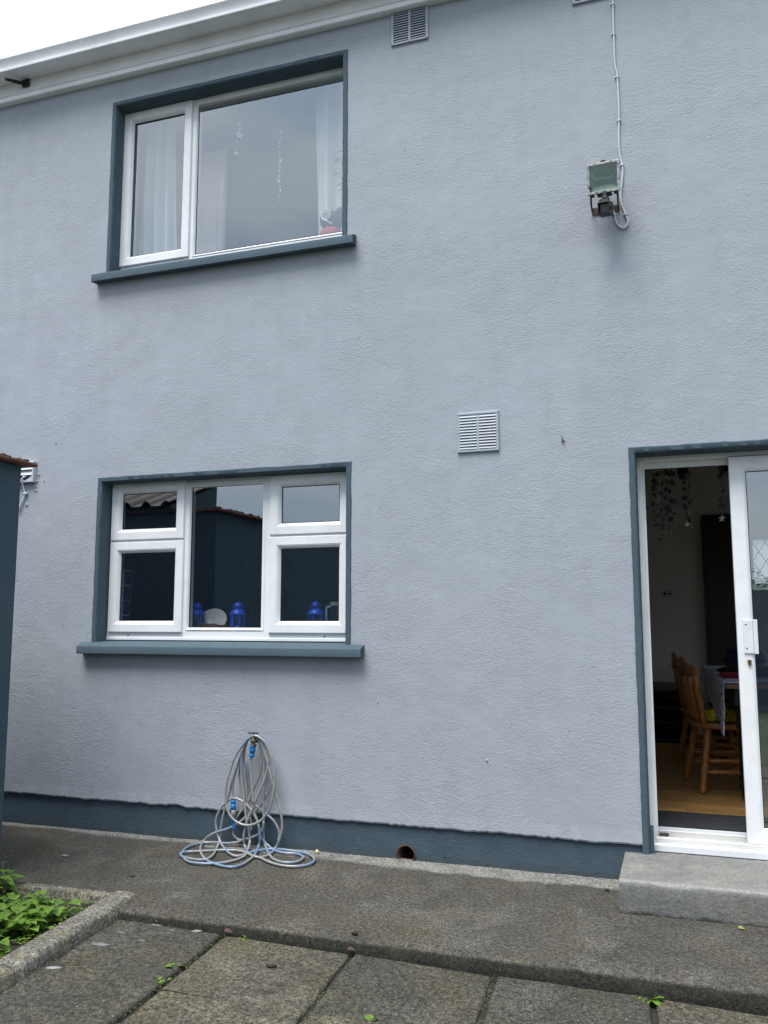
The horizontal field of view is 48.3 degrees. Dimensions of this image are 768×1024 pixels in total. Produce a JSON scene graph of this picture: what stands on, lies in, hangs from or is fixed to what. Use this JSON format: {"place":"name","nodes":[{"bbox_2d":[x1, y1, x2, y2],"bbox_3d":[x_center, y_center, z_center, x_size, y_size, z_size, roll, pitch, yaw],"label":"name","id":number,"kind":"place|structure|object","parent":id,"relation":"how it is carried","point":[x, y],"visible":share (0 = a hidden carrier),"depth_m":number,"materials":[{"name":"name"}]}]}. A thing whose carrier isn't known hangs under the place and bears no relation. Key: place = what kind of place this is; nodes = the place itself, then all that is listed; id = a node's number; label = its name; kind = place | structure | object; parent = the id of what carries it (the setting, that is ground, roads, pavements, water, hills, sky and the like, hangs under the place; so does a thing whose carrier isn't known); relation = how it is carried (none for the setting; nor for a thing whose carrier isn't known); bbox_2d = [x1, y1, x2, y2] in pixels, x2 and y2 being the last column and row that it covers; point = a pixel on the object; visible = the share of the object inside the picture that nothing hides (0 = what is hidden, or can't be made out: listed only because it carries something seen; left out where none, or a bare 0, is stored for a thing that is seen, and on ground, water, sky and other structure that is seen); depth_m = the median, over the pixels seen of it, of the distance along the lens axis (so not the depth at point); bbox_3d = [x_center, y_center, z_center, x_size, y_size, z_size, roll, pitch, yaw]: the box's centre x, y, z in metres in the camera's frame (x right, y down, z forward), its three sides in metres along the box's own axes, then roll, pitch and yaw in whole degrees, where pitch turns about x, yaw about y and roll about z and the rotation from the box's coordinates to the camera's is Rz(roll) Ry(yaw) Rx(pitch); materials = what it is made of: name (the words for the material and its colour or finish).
{"place":"outdoors","nodes":[
{"label":"outdoors","id":0,"kind":"place"},
{"bbox_2d":[0,0,221,58],"label":"sky","id":1,"kind":"structure","parent":0,"point":[25,25],"materials":[{"name":"white"}]},
{"bbox_2d":[325,602,337,620],"bbox_3d":[-0.292,0.603,4.929,0.098,0.168,0.067,-2,-8,19],"label":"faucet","id":2,"kind":"object","parent":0,"point":[328,606],"visible":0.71,"depth_m":4.93,"materials":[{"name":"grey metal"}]},
{"bbox_2d":[0,822,767,1015],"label":"path","id":3,"kind":"structure","parent":0,"point":[582,932],"depth_m":3.59,"materials":[{"name":"concrete"}]},
{"bbox_2d":[0,453,37,858],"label":"shed","id":4,"kind":"structure","parent":3,"relation":"on","point":[10,473],"depth_m":4.25,"materials":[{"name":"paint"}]},
{"bbox_2d":[619,852,767,927],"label":"door step","id":5,"kind":"object","parent":3,"relation":"on","point":[703,888],"depth_m":3.57,"materials":[{"name":"concrete"}]},
{"bbox_2d":[0,919,767,1023],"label":"paving","id":6,"kind":"structure","parent":0,"point":[230,980],"depth_m":2.95,"materials":[{"name":"concrete"}]},
{"bbox_2d":[46,966,62,968],"bbox_3d":[-1.204,1.662,3.117,0.068,0.013,0.021,3,-8,-20],"label":"white scrap","id":7,"kind":"object","parent":6,"relation":"on","point":[54,967],"visible":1,"depth_m":3.11,"materials":[{"name":"white paper"}]},
{"bbox_2d":[71,924,174,950],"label":"bird droppings","id":8,"kind":"object","parent":6,"relation":"on","point":[99,943],"visible":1,"depth_m":3.37,"materials":[{"name":"white"}]},
{"bbox_2d":[158,977,171,983],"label":"joint weed","id":9,"kind":"object","parent":6,"relation":"on","point":[161,981],"visible":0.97,"depth_m":3.04,"materials":[{"name":"green plant"}]},
{"bbox_2d":[165,963,182,966],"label":"joint weed","id":10,"kind":"object","parent":6,"relation":"on","point":[169,965],"visible":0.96,"depth_m":3.15,"materials":[{"name":"green plant"}]},
{"bbox_2d":[365,1014,375,1021],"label":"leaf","id":11,"kind":"object","parent":6,"relation":"on","point":[369,1017],"visible":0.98,"depth_m":2.76,"materials":[{"name":"green plant"}]},
{"bbox_2d":[116,935,654,1023],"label":"moss","id":12,"kind":"object","parent":6,"relation":"on","point":[324,991],"visible":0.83,"depth_m":2.98,"materials":[{"name":"green plant"}]},
{"bbox_2d":[638,996,663,1005],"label":"joint weed","id":13,"kind":"object","parent":6,"relation":"on","point":[655,1000],"visible":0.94,"depth_m":2.91,"materials":[{"name":"green plant"}]},
{"bbox_2d":[655,851,765,860],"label":"ground","id":14,"kind":"structure","parent":0,"point":[713,856],"depth_m":5.02,"materials":[{"name":"grey concrete"}]},
{"bbox_2d":[0,880,135,993],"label":"garden bed","id":15,"kind":"object","parent":14,"relation":"on","point":[31,956],"visible":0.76,"depth_m":3.42,"materials":[{"name":"concrete"}]},
{"bbox_2d":[0,915,8,924],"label":"leafy weed","id":16,"kind":"object","parent":15,"relation":"on","point":[5,918],"visible":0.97,"depth_m":3.40,"materials":[{"name":"green plant"}]},
{"bbox_2d":[0,938,10,957],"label":"leafy weed","id":17,"kind":"object","parent":15,"relation":"on","point":[4,943],"visible":0.89,"depth_m":3.14,"materials":[{"name":"green plant"}]},
{"bbox_2d":[0,873,18,892],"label":"leafy weed","id":18,"kind":"object","parent":15,"relation":"on","point":[10,881],"visible":0.94,"depth_m":3.92,"materials":[{"name":"green plant"}]},
{"bbox_2d":[0,892,19,902],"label":"leafy weed","id":19,"kind":"object","parent":15,"relation":"on","point":[4,898],"visible":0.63,"depth_m":3.75,"materials":[{"name":"green plant"}]},
{"bbox_2d":[0,861,25,896],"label":"leafy weed","id":20,"kind":"object","parent":15,"relation":"on","point":[6,871],"visible":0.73,"depth_m":3.95,"materials":[{"name":"green plant"}]},
{"bbox_2d":[0,919,29,934],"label":"leafy weed","id":21,"kind":"object","parent":15,"relation":"on","point":[10,927],"visible":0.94,"depth_m":3.38,"materials":[{"name":"green plant"}]},
{"bbox_2d":[0,895,40,923],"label":"leafy weed","id":22,"kind":"object","parent":15,"relation":"on","point":[9,915],"visible":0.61,"depth_m":3.47,"materials":[{"name":"green plant"}]},
{"bbox_2d":[8,899,33,915],"bbox_3d":[-1.551,1.684,3.628,0.129,0.092,0.185,0,-7,3],"label":"leafy weed","id":23,"kind":"object","parent":15,"relation":"on","point":[16,901],"visible":0.23,"depth_m":3.62,"materials":[{"name":"green plant"}]},
{"bbox_2d":[0,905,47,937],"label":"leafy weed","id":24,"kind":"object","parent":15,"relation":"on","point":[17,909],"visible":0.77,"depth_m":3.45,"materials":[{"name":"green plant"}]},
{"bbox_2d":[0,900,53,918],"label":"leafy weed","id":25,"kind":"object","parent":15,"relation":"on","point":[51,914],"visible":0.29,"depth_m":3.55,"materials":[{"name":"green plant"}]},
{"bbox_2d":[15,919,40,937],"bbox_3d":[-1.415,1.659,3.392,0.124,0.078,0.080,-1,-7,8],"label":"leafy weed","id":26,"kind":"object","parent":15,"relation":"on","point":[28,928],"visible":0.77,"depth_m":3.38,"materials":[{"name":"green plant"}]},
{"bbox_2d":[19,895,51,911],"bbox_3d":[-1.476,1.688,3.638,0.118,0.081,0.175,0,-7,2],"label":"leafy weed","id":27,"kind":"object","parent":15,"relation":"on","point":[43,900],"visible":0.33,"depth_m":3.64,"materials":[{"name":"green plant"}]},
{"bbox_2d":[21,893,53,908],"bbox_3d":[-1.491,1.691,3.672,0.126,0.087,0.187,4,-8,-27],"label":"leafy weed","id":28,"kind":"object","parent":15,"relation":"on","point":[38,899],"visible":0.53,"depth_m":3.65,"materials":[{"name":"green plant"}]},
{"bbox_2d":[32,919,53,931],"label":"leafy weed","id":29,"kind":"object","parent":15,"relation":"on","point":[50,927],"visible":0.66,"depth_m":3.47,"materials":[{"name":"green plant"}]},
{"bbox_2d":[33,914,61,926],"bbox_3d":[-1.381,1.686,3.531,0.120,0.063,0.102,1,-7,-10],"label":"leafy weed","id":30,"kind":"object","parent":15,"relation":"on","point":[49,924],"visible":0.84,"depth_m":3.51,"materials":[{"name":"green plant"}]},
{"bbox_2d":[0,889,95,954],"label":"seedlings","id":31,"kind":"object","parent":15,"relation":"on","point":[40,927],"visible":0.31,"depth_m":3.46,"materials":[{"name":"green plant"}]},
{"bbox_2d":[22,890,80,921],"bbox_3d":[-1.396,1.664,3.576,0.243,0.119,0.187,-6,-9,40],"label":"leafy weed","id":32,"kind":"object","parent":15,"relation":"on","point":[48,910],"visible":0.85,"depth_m":3.56,"materials":[{"name":"green plant"}]},
{"bbox_2d":[50,907,71,922],"bbox_3d":[-1.359,1.691,3.562,0.087,0.060,0.098,-4,-8,30],"label":"leafy weed","id":33,"kind":"object","parent":15,"relation":"on","point":[58,921],"visible":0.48,"depth_m":3.54,"materials":[{"name":"green plant"}]},
{"bbox_2d":[0,0,767,879],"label":"house","id":34,"kind":"structure","parent":14,"relation":"on","point":[252,392],"depth_m":4.74,"materials":[{"name":"paint"}]},
{"bbox_2d":[19,476,27,510],"bbox_3d":[-2.277,-0.116,5.420,0.080,0.229,0.056,2,-7,-14],"label":"cable","id":35,"kind":"object","parent":34,"relation":"attached to","point":[25,493],"visible":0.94,"depth_m":5.41,"materials":[{"name":"white plastic"}]},
{"bbox_2d":[20,461,36,483],"bbox_3d":[-2.275,-0.251,5.430,0.143,0.133,0.030,-2,-8,19],"label":"hood vent","id":36,"kind":"object","parent":34,"relation":"attached to","point":[30,472],"visible":0.54,"depth_m":5.41,"materials":[{"name":"plastic"}]},
{"bbox_2d":[139,120,176,254],"bbox_3d":[-1.526,-2.035,5.763,0.301,1.320,0.074,-2,-8,19],"label":"curtain","id":37,"kind":"object","parent":34,"relation":"hanging from","point":[158,228],"visible":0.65,"depth_m":5.77,"materials":[{"name":"white fabric"}]},
{"bbox_2d":[192,602,205,630],"bbox_3d":[-1.136,0.634,5.194,0.106,0.174,0.106,-2,-8,19],"label":"lantern","id":38,"kind":"object","parent":34,"relation":"on","point":[197,610],"visible":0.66,"depth_m":5.18,"materials":[{"name":"blue metal"}]},
{"bbox_2d":[176,149,226,252],"bbox_3d":[-1.284,-1.658,5.880,0.412,1.700,0.055,-2,-8,19],"label":"bedroom door","id":39,"kind":"structure","parent":34,"relation":"in","point":[212,221],"depth_m":5.90,"materials":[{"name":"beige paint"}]},
{"bbox_2d":[197,624,228,630],"bbox_3d":[-1.038,0.699,5.192,0.140,0.045,0.145,-2,-8,19],"label":"wooden tray","id":40,"kind":"object","parent":34,"relation":"on","point":[207,625],"visible":0.41,"depth_m":5.13,"materials":[{"name":"brown wood"}]},
{"bbox_2d":[199,609,226,624],"bbox_3d":[-1.044,0.659,5.219,0.174,0.139,0.079,-2,-8,19],"label":"plate","id":41,"kind":"object","parent":40,"relation":"on","point":[216,616],"visible":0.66,"depth_m":5.24,"materials":[{"name":"white ceramic"}]},
{"bbox_2d":[76,461,363,657],"bbox_3d":[-0.943,0.290,4.976,1.805,1.070,0.226,-2,-8,19],"label":"window","id":42,"kind":"structure","parent":34,"relation":"in","point":[275,637],"depth_m":4.98,"materials":[{"name":"white plastic"}]},
{"bbox_2d":[91,49,355,283],"bbox_3d":[-0.974,-2.081,5.283,1.760,1.233,0.226,-2,-8,19],"label":"window","id":43,"kind":"structure","parent":34,"relation":"in","point":[190,101],"depth_m":5.39,"materials":[{"name":"white plastic"}]},
{"bbox_2d":[229,602,246,626],"bbox_3d":[-0.872,0.623,5.105,0.106,0.174,0.106,-2,-8,19],"label":"lantern","id":44,"kind":"object","parent":34,"relation":"on","point":[237,610],"visible":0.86,"depth_m":5.09,"materials":[{"name":"blue metal"}]},
{"bbox_2d":[234,109,242,155],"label":"star garland","id":45,"kind":"object","parent":34,"relation":"hanging from","point":[239,134],"visible":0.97,"depth_m":5.57,"materials":[{"name":"silver metal"}]},
{"bbox_2d":[248,732,262,747],"bbox_3d":[-0.698,1.237,4.668,0.049,0.084,0.101,-2,-8,19],"label":"garden tap","id":46,"kind":"object","parent":34,"relation":"attached to","point":[253,741],"visible":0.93,"depth_m":4.63,"materials":[{"name":"gold metal"}]},
{"bbox_2d":[179,734,315,867],"bbox_3d":[-0.716,1.484,4.449,0.765,0.601,0.415,-2,-8,19],"label":"garden hose","id":47,"kind":"object","parent":46,"relation":"hanging from","point":[262,742],"visible":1,"depth_m":4.60,"materials":[{"name":"grey plastic"}]},
{"bbox_2d":[278,126,281,200],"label":"star garland","id":48,"kind":"object","parent":34,"relation":"hanging from","point":[280,160],"visible":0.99,"depth_m":5.44,"materials":[{"name":"silver metal"}]},
{"bbox_2d":[282,610,290,620],"bbox_3d":[-0.926,0.979,7.697,0.199,0.197,0.041,6,-10,-41],"label":"plate","id":49,"kind":"object","parent":34,"relation":"on","point":[285,616],"visible":0.22,"depth_m":7.73,"materials":[{"name":"teal ceramic"}]},
{"bbox_2d":[307,601,324,620],"bbox_3d":[-0.395,0.602,4.943,0.106,0.174,0.106,0,-7,-4],"label":"lantern","id":50,"kind":"object","parent":34,"relation":"on","point":[315,609],"visible":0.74,"depth_m":4.92,"materials":[{"name":"blue metal"}]},
{"bbox_2d":[316,83,342,234],"bbox_3d":[-0.265,-2.089,5.335,0.357,1.320,0.068,-2,-8,19],"label":"curtain","id":51,"kind":"object","parent":34,"relation":"hanging from","point":[329,121],"visible":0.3,"depth_m":5.39,"materials":[{"name":"white fabric"}]},
{"bbox_2d":[320,207,341,234],"bbox_3d":[-0.300,-1.766,5.278,0.206,0.244,0.135,-2,-8,19],"label":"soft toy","id":52,"kind":"object","parent":34,"relation":"on","point":[330,220],"visible":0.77,"depth_m":5.25,"materials":[{"name":"white fabric"}]},
{"bbox_2d":[332,150,342,198],"bbox_3d":[-0.236,-1.904,5.259,0.179,0.673,0.107,0,-7,0],"label":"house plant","id":53,"kind":"object","parent":34,"relation":"on","point":[337,159],"visible":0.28,"depth_m":5.26,"materials":[{"name":"green plant"}]},
{"bbox_2d":[391,5,427,46],"bbox_3d":[0.146,-2.803,4.923,0.222,0.215,0.014,-2,-8,19],"label":"wall vent","id":54,"kind":"object","parent":34,"relation":"attached to","point":[409,26],"depth_m":4.92,"materials":[{"name":"paint"}]},
{"bbox_2d":[457,410,498,452],"bbox_3d":[0.494,-0.423,4.506,0.222,0.215,0.014,-2,-8,19],"label":"wall vent","id":55,"kind":"object","parent":34,"relation":"attached to","point":[477,431],"depth_m":4.50,"materials":[{"name":"paint"}]},
{"bbox_2d":[572,0,594,5],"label":"wall vent","id":56,"kind":"object","parent":34,"relation":"attached to","point":[575,2],"depth_m":4.60,"materials":[{"name":"paint"}]},
{"bbox_2d":[587,159,620,217],"bbox_3d":[1.122,-1.618,4.349,0.166,0.286,0.184,-2,-8,19],"label":"floodlight","id":57,"kind":"object","parent":34,"relation":"attached to","point":[603,179],"visible":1,"depth_m":4.32,"materials":[{"name":"white paint"}]},
{"bbox_2d":[608,0,628,228],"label":"power cable","id":58,"kind":"object","parent":34,"relation":"attached to","point":[613,34],"visible":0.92,"depth_m":4.45,"materials":[{"name":"white plastic"}]},
{"bbox_2d":[650,472,657,526],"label":"star garland","id":59,"kind":"object","parent":34,"relation":"hanging from","point":[654,511],"visible":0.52,"depth_m":4.76,"materials":[{"name":"paper"}]},
{"bbox_2d":[652,472,661,540],"bbox_3d":[1.505,-0.323,4.742,0.054,0.969,0.043,-2,-8,19],"label":"star garland","id":60,"kind":"object","parent":34,"relation":"hanging from","point":[655,482],"visible":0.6,"depth_m":4.70,"materials":[{"name":"paper"}]},
{"bbox_2d":[657,469,665,535],"bbox_3d":[1.542,-0.331,4.800,0.051,0.939,0.047,-2,-8,19],"label":"star garland","id":61,"kind":"object","parent":34,"relation":"hanging from","point":[661,525],"visible":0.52,"depth_m":4.76,"materials":[{"name":"grey paper"}]},
{"bbox_2d":[661,468,669,529],"bbox_3d":[1.550,-0.354,4.738,0.059,0.909,0.050,-2,-8,19],"label":"star garland","id":62,"kind":"object","parent":34,"relation":"hanging from","point":[665,471],"visible":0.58,"depth_m":4.71,"materials":[{"name":"paper"}]},
{"bbox_2d":[665,468,674,533],"bbox_3d":[1.580,-0.340,4.768,0.060,0.929,0.041,-3,-8,24],"label":"star garland","id":63,"kind":"object","parent":34,"relation":"hanging from","point":[670,518],"visible":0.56,"depth_m":4.72,"materials":[{"name":"grey paper"}]},
{"bbox_2d":[667,470,677,515],"bbox_3d":[1.575,-0.394,4.697,0.059,0.839,0.037,-1,-7,10],"label":"star garland","id":64,"kind":"object","parent":34,"relation":"hanging from","point":[671,473],"visible":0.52,"depth_m":4.65,"materials":[{"name":"grey paper"}]},
{"bbox_2d":[653,682,693,740],"bbox_3d":[2.105,1.747,7.550,1.200,0.455,0.650,-2,-8,19],"label":"cabinet","id":65,"kind":"object","parent":34,"relation":"on","point":[668,718],"visible":0.08,"depth_m":7.49,"materials":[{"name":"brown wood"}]},
{"bbox_2d":[680,468,688,525],"bbox_3d":[1.665,-0.361,4.768,0.058,0.889,0.047,-7,-10,44],"label":"star garland","id":66,"kind":"object","parent":34,"relation":"hanging from","point":[684,497],"visible":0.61,"depth_m":4.73,"materials":[{"name":"paper"}]},
{"bbox_2d":[686,467,692,529],"bbox_3d":[1.676,-0.354,4.739,0.049,0.909,0.046,-4,-8,29],"label":"star garland","id":67,"kind":"object","parent":34,"relation":"hanging from","point":[690,500],"visible":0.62,"depth_m":4.70,"materials":[{"name":"paper"}]},
{"bbox_2d":[628,439,767,860],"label":"sliding door","id":68,"kind":"structure","parent":34,"relation":"in","point":[741,457],"depth_m":4.12,"materials":[{"name":"white plastic"}]},
{"bbox_2d":[677,465,727,479],"bbox_3d":[2.666,-0.395,7.142,0.457,0.234,0.114,-2,-8,19],"label":"spotlight bar","id":69,"kind":"object","parent":34,"relation":"attached to","point":[682,477],"visible":0.37,"depth_m":7.14,"materials":[{"name":"black paint"}]},
{"bbox_2d":[671,652,738,773],"bbox_3d":[2.249,1.376,5.941,0.447,0.798,0.461,-1,-7,10],"label":"dining chair","id":70,"kind":"object","parent":34,"relation":"on","point":[731,744],"visible":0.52,"depth_m":6.01,"materials":[{"name":"brown wood"}]},
{"bbox_2d":[701,514,736,735],"bbox_3d":[3.083,0.999,7.676,0.368,1.970,0.053,-2,-8,19],"label":"interior door","id":71,"kind":"structure","parent":34,"relation":"in","point":[720,617],"depth_m":7.71,"materials":[{"name":"brown wood"}]},
{"bbox_2d":[716,466,725,521],"bbox_3d":[1.803,-0.385,4.611,0.054,0.880,0.043,-7,-10,43],"label":"star garland","id":72,"kind":"object","parent":34,"relation":"hanging from","point":[721,505],"visible":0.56,"depth_m":4.57,"materials":[{"name":"paper"}]},
{"bbox_2d":[678,656,767,795],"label":"dining chair","id":73,"kind":"object","parent":34,"relation":"on","point":[697,719],"visible":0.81,"depth_m":5.16,"materials":[{"name":"brown wood"}]},
{"bbox_2d":[705,706,737,721],"bbox_3d":[2.088,1.250,5.321,0.246,0.080,0.277,6,-10,-41],"label":"yellow cloth","id":74,"kind":"object","parent":73,"relation":"on","point":[728,717],"visible":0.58,"depth_m":5.25,"materials":[{"name":"fabric"}]},
{"bbox_2d":[714,682,767,801],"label":"dining table","id":75,"kind":"object","parent":34,"relation":"on","point":[731,693],"visible":0.29,"depth_m":4.85,"materials":[{"name":"black paint"}]},
{"bbox_2d":[700,665,767,735],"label":"tablecloth","id":76,"kind":"object","parent":75,"relation":"on","point":[712,681],"visible":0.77,"depth_m":5.25,"materials":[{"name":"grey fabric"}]},
{"bbox_2d":[718,671,738,677],"bbox_3d":[2.137,0.986,5.190,0.213,0.037,0.086,-2,-8,19],"label":"red cloth","id":77,"kind":"object","parent":76,"relation":"on","point":[727,674],"visible":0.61,"depth_m":5.18,"materials":[{"name":"fabric"}]},
{"bbox_2d":[716,663,767,676],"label":"clothing pile","id":78,"kind":"object","parent":76,"relation":"on","point":[762,670],"visible":0.39,"depth_m":5.28,"materials":[{"name":"black fabric"}]},
{"bbox_2d":[723,646,766,664],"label":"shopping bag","id":79,"kind":"object","parent":76,"relation":"on","point":[731,657],"visible":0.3,"depth_m":5.83,"materials":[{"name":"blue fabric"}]},
{"bbox_2d":[750,537,767,585],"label":"leaded window","id":80,"kind":"structure","parent":34,"relation":"in","point":[758,545],"depth_m":7.69,"materials":[{"name":"clear glass"}]},
{"bbox_3d":[-1.232,1.101,7.794,0.420,0.011,0.200,-2,-8,19],"label":"plate rack","id":81,"kind":"object","parent":34,"relation":"on","visible":0},
{"bbox_2d":[249,610,260,626],"bbox_3d":[-1.143,0.989,7.770,0.199,0.197,0.041,6,-10,-41],"label":"plate","id":82,"kind":"object","parent":81,"relation":"on","point":[255,618],"visible":0.54,"depth_m":7.75,"materials":[{"name":"teal ceramic"}]},
{"bbox_2d":[658,810,767,832],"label":"door mat","id":83,"kind":"object","parent":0,"point":[718,822],"depth_m":4.31,"materials":[{"name":"fabric"}]}
]}

